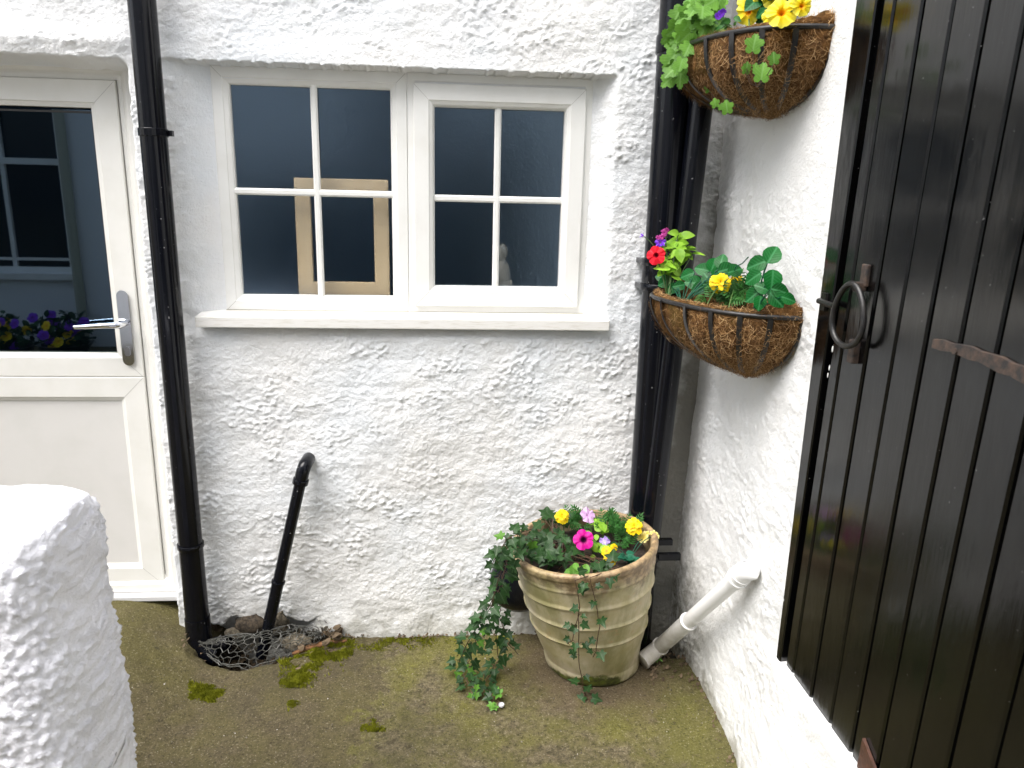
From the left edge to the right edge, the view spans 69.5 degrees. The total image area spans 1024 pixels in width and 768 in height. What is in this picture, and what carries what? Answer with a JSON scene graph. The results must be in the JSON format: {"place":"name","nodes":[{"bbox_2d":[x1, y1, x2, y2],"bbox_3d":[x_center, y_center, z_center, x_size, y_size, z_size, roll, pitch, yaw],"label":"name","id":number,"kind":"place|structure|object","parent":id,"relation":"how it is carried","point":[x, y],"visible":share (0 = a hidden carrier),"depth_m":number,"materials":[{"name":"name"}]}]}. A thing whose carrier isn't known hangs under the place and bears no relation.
{"place":"outdoors","nodes":[
{"label":"outdoors","id":0,"kind":"place"},
{"bbox_2d":[111,600,737,767],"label":"ground","id":1,"kind":"structure","parent":0,"point":[162,719],"depth_m":2.29,"materials":[{"name":"concrete"}]},
{"bbox_2d":[0,484,136,767],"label":"garden wall","id":2,"kind":"structure","parent":1,"relation":"on","point":[65,695],"depth_m":1.27,"materials":[{"name":"white paint"}]},
{"bbox_2d":[224,627,244,639],"bbox_3d":[-0.992,0.894,2.642,0.075,0.047,0.041,0,14,-5],"label":"stone","id":3,"kind":"object","parent":1,"relation":"on","point":[232,630],"visible":0.66,"depth_m":2.63,"materials":[{"name":"stone"}]},
{"bbox_2d":[235,614,263,634],"bbox_3d":[-0.930,0.858,2.649,0.124,0.078,0.065,0,14,-5],"label":"stone","id":4,"kind":"object","parent":1,"relation":"on","point":[252,624],"visible":0.75,"depth_m":2.62,"materials":[{"name":"brown stone"}]},
{"bbox_2d":[198,624,322,669],"bbox_3d":[-0.876,0.905,2.541,0.440,0.097,0.124,-2,14,-12],"label":"wire netting","id":5,"kind":"object","parent":1,"relation":"on","point":[208,641],"visible":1,"depth_m":2.53,"materials":[{"name":"grey metal"}]},
{"bbox_2d":[224,620,331,653],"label":"dead stalks","id":6,"kind":"object","parent":1,"relation":"on","point":[313,637],"visible":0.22,"depth_m":2.63,"materials":[{"name":"brown plant"}]},
{"bbox_2d":[273,611,289,637],"bbox_3d":[-0.839,0.858,2.656,0.080,0.106,0.063,0,14,-5],"label":"stone","id":7,"kind":"object","parent":1,"relation":"on","point":[282,619],"visible":0.48,"depth_m":2.63,"materials":[{"name":"stone"}]},
{"bbox_2d":[279,632,312,650],"bbox_3d":[-0.760,0.910,2.599,0.117,0.070,0.063,0,14,-5],"label":"stone","id":8,"kind":"object","parent":1,"relation":"on","point":[293,646],"visible":0.62,"depth_m":2.58,"materials":[{"name":"grey stone"}]},
{"bbox_2d":[292,639,346,654],"bbox_3d":[-0.679,0.922,2.605,0.192,0.023,0.026,-6,16,-27],"label":"broken tile","id":9,"kind":"object","parent":1,"relation":"on","point":[308,647],"visible":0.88,"depth_m":2.59,"materials":[{"name":"ceramic"}]},
{"bbox_2d":[187,635,478,731],"bbox_3d":[-0.575,1.035,2.467,0.954,0.181,0.540,0,14,-5],"label":"moss","id":10,"kind":"object","parent":1,"relation":"on","point":[207,693],"visible":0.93,"depth_m":2.48,"materials":[{"name":"green plant"}]},
{"bbox_2d":[0,0,733,665],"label":"white cottage","id":11,"kind":"structure","parent":1,"relation":"on","point":[410,242],"depth_m":2.44,"materials":[{"name":"paint"}]},
{"bbox_2d":[0,65,177,601],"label":"door","id":12,"kind":"structure","parent":11,"relation":"in","point":[80,407],"depth_m":2.45,"materials":[{"name":"white plastic"}]},
{"bbox_2d":[127,0,232,665],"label":"downpipe","id":13,"kind":"object","parent":11,"relation":"attached to","point":[154,133],"visible":0.94,"depth_m":2.27,"materials":[{"name":"black plastic"}]},
{"bbox_2d":[256,452,314,659],"bbox_3d":[-0.787,0.602,2.556,0.224,0.741,0.097,0,14,-5],"label":"waste pipe","id":14,"kind":"object","parent":11,"relation":"attached to","point":[300,481],"visible":0.98,"depth_m":2.51,"materials":[{"name":"black plastic"}]},
{"bbox_2d":[195,65,609,330],"bbox_3d":[-0.338,-0.582,2.379,1.336,0.796,0.144,0,14,-5],"label":"window","id":15,"kind":"structure","parent":11,"relation":"in","point":[344,204],"depth_m":2.41,"materials":[{"name":"white plastic"}]},
{"bbox_2d":[628,0,689,645],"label":"soil pipe","id":16,"kind":"object","parent":11,"relation":"attached to","point":[670,109],"visible":0.38,"depth_m":2.31,"materials":[{"name":"black plastic"}]},
{"bbox_2d":[133,619,707,766],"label":"plant scraps","id":17,"kind":"object","parent":1,"relation":"on","point":[430,714],"visible":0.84,"depth_m":2.30,"materials":[{"name":"green plant"}]},
{"bbox_2d":[127,618,731,767],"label":"grit","id":18,"kind":"object","parent":1,"relation":"on","point":[430,722],"visible":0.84,"depth_m":2.23,"materials":[{"name":"brown gravel"}]},
{"bbox_2d":[181,623,734,762],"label":"leaf litter","id":19,"kind":"object","parent":1,"relation":"on","point":[336,634],"visible":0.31,"depth_m":2.63,"materials":[{"name":"brown plant"}]},
{"bbox_2d":[490,560,528,611],"bbox_3d":[0.029,0.710,2.613,0.216,0.190,0.130,0,14,-5],"label":"plastic tub","id":20,"kind":"object","parent":1,"relation":"on","point":[515,601],"visible":0.17,"depth_m":2.56,"materials":[{"name":"black plastic"}]},
{"bbox_2d":[513,509,658,686],"bbox_3d":[0.228,0.728,2.453,0.480,0.517,0.482,0,14,-5],"label":"plant pot","id":21,"kind":"object","parent":1,"relation":"on","point":[551,598],"visible":0.81,"depth_m":2.32,"materials":[{"name":"ceramic"}]},
{"bbox_2d":[444,506,620,710],"bbox_3d":[0.095,0.723,2.346,0.483,0.613,0.478,-8,17,-33],"label":"ivy plant","id":22,"kind":"object","parent":21,"relation":"in","point":[541,548],"visible":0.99,"depth_m":2.32,"materials":[{"name":"green plant"}]},
{"bbox_2d":[554,504,595,533],"bbox_3d":[0.204,0.467,2.534,0.183,0.124,0.144,-7,16,-31],"label":"marigold","id":23,"kind":"object","parent":21,"relation":"in","point":[561,516],"visible":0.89,"depth_m":2.51,"materials":[{"name":"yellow plant"}]},
{"bbox_2d":[564,529,596,583],"bbox_3d":[0.216,0.529,2.288,0.075,0.107,0.256,5,14,13],"label":"petunia","id":24,"kind":"object","parent":21,"relation":"in","point":[583,539],"visible":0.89,"depth_m":2.33,"materials":[{"name":"pink plant"}]},
{"bbox_2d":[580,507,610,559],"bbox_3d":[0.278,0.491,2.412,0.096,0.122,0.182,0,14,-5],"label":"petunia","id":25,"kind":"object","parent":21,"relation":"in","point":[587,514],"visible":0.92,"depth_m":2.44,"materials":[{"name":"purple plant"}]},
{"bbox_2d":[599,536,609,544],"bbox_3d":[0.298,0.524,2.377,0.035,0.070,0.033,0,14,-5],"label":"petunia","id":26,"kind":"object","parent":21,"relation":"in","point":[605,540],"visible":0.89,"depth_m":2.38,"materials":[{"name":"purple plant"}]},
{"bbox_2d":[593,507,643,548],"bbox_3d":[0.354,0.489,2.477,0.196,0.150,0.175,7,15,23],"label":"marigold","id":27,"kind":"object","parent":21,"relation":"in","point":[631,526],"visible":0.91,"depth_m":2.43,"materials":[{"name":"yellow plant"}]},
{"bbox_2d":[601,543,639,565],"bbox_3d":[0.340,0.540,2.297,0.132,0.066,0.076,-4,15,-21],"label":"viola","id":28,"kind":"object","parent":21,"relation":"in","point":[629,557],"visible":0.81,"depth_m":2.30,"materials":[{"name":"yellow plant"}]},
{"bbox_2d":[633,530,659,554],"bbox_3d":[0.409,0.518,2.378,0.145,0.076,0.056,-8,17,-33],"label":"daisy","id":29,"kind":"object","parent":21,"relation":"in","point":[643,537],"visible":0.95,"depth_m":2.39,"materials":[{"name":"yellow plant"}]},
{"bbox_2d":[669,0,1023,767],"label":"white outbuilding","id":30,"kind":"structure","parent":1,"relation":"on","point":[855,478],"depth_m":1.50,"materials":[{"name":"paint"}]},
{"bbox_2d":[640,5,725,650],"bbox_3d":[0.548,-0.535,2.295,0.208,3.110,0.082,0,14,-5],"label":"downpipe","id":31,"kind":"object","parent":30,"relation":"attached to","point":[697,133],"visible":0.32,"depth_m":2.38,"materials":[{"name":"black plastic"}]},
{"bbox_2d":[639,554,760,668],"bbox_3d":[0.586,0.726,2.305,0.130,0.584,0.483,-6,16,-29],"label":"waste pipe","id":32,"kind":"object","parent":30,"relation":"attached to","point":[740,575],"visible":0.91,"depth_m":2.25,"materials":[{"name":"white plastic"}]},
{"bbox_2d":[648,280,803,378],"bbox_3d":[0.544,-0.146,2.042,0.197,0.249,0.558,-4,15,-22],"label":"wall basket","id":33,"kind":"object","parent":30,"relation":"attached to","point":[748,341],"depth_m":1.92,"materials":[{"name":"black metal"}]},
{"bbox_2d":[640,227,669,293],"bbox_3d":[0.424,-0.361,2.208,0.102,0.212,0.031,-1,14,-9],"label":"flower","id":34,"kind":"object","parent":33,"relation":"in","point":[660,241],"visible":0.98,"depth_m":2.20,"materials":[{"name":"purple plant"}]},
{"bbox_2d":[647,229,704,295],"bbox_3d":[0.484,-0.361,2.229,0.184,0.208,0.111,-2,14,-13],"label":"petunia","id":35,"kind":"object","parent":33,"relation":"in","point":[680,254],"visible":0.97,"depth_m":2.20,"materials":[{"name":"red plant"}]},
{"bbox_2d":[655,254,741,299],"bbox_3d":[0.508,-0.304,2.128,0.109,0.149,0.360,-7,16,-31],"label":"foliage plant","id":36,"kind":"object","parent":33,"relation":"on","point":[694,283],"visible":0.81,"depth_m":2.09,"materials":[{"name":"green plant"}]},
{"bbox_2d":[694,268,753,308],"bbox_3d":[0.584,-0.252,2.006,0.175,0.130,0.154,0,14,-5],"label":"marigold","id":37,"kind":"object","parent":33,"relation":"in","point":[721,285],"visible":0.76,"depth_m":1.99,"materials":[{"name":"yellow plant"}]},
{"bbox_2d":[725,276,750,306],"bbox_3d":[0.609,-0.241,1.985,0.097,0.102,0.164,7,15,22],"label":"marigold","id":38,"kind":"object","parent":33,"relation":"in","point":[739,292],"visible":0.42,"depth_m":1.99,"materials":[{"name":"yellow plant"}]},
{"bbox_2d":[731,246,795,311],"bbox_3d":[0.614,-0.255,1.861,0.063,0.188,0.295,-1,14,-11],"label":"foliage plant","id":39,"kind":"object","parent":33,"relation":"on","point":[772,286],"visible":0.88,"depth_m":1.80,"materials":[{"name":"green plant"}]},
{"bbox_2d":[676,6,835,121],"bbox_3d":[0.576,-0.816,1.923,0.229,0.252,0.597,-2,14,-13],"label":"wall basket","id":40,"kind":"object","parent":30,"relation":"attached to","point":[715,62],"depth_m":1.77,"materials":[{"name":"black metal"}]},
{"bbox_2d":[659,0,728,88],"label":"geranium","id":41,"kind":"object","parent":40,"relation":"in","point":[690,20],"visible":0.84,"depth_m":1.93,"materials":[{"name":"green plant"}]},
{"bbox_2d":[703,86,733,114],"bbox_3d":[0.524,-0.720,1.858,0.050,0.097,0.164,0,14,-5],"label":"geranium","id":42,"kind":"object","parent":40,"relation":"in","point":[725,106],"visible":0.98,"depth_m":1.80,"materials":[{"name":"green plant"}]},
{"bbox_2d":[714,8,740,30],"bbox_3d":[0.561,-0.958,1.997,0.064,0.052,0.283,3,14,6],"label":"lobelia","id":43,"kind":"object","parent":40,"relation":"in","point":[719,15],"visible":0.96,"depth_m":1.89,"materials":[{"name":"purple plant"}]},
{"bbox_2d":[741,34,780,86],"bbox_3d":[0.546,-0.714,1.610,0.048,0.114,0.163,0,14,-5],"label":"geranium","id":44,"kind":"object","parent":40,"relation":"in","point":[754,44],"visible":1,"depth_m":1.64,"materials":[{"name":"green plant"}]},
{"bbox_2d":[736,0,810,28],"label":"primrose","id":45,"kind":"object","parent":40,"relation":"in","point":[781,14],"visible":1,"depth_m":1.66,"materials":[{"name":"yellow plant"}]},
{"bbox_2d":[776,0,1023,767],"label":"plank door","id":46,"kind":"structure","parent":30,"relation":"in","point":[902,617],"depth_m":1.37,"materials":[{"name":"black paint"}]}
]}

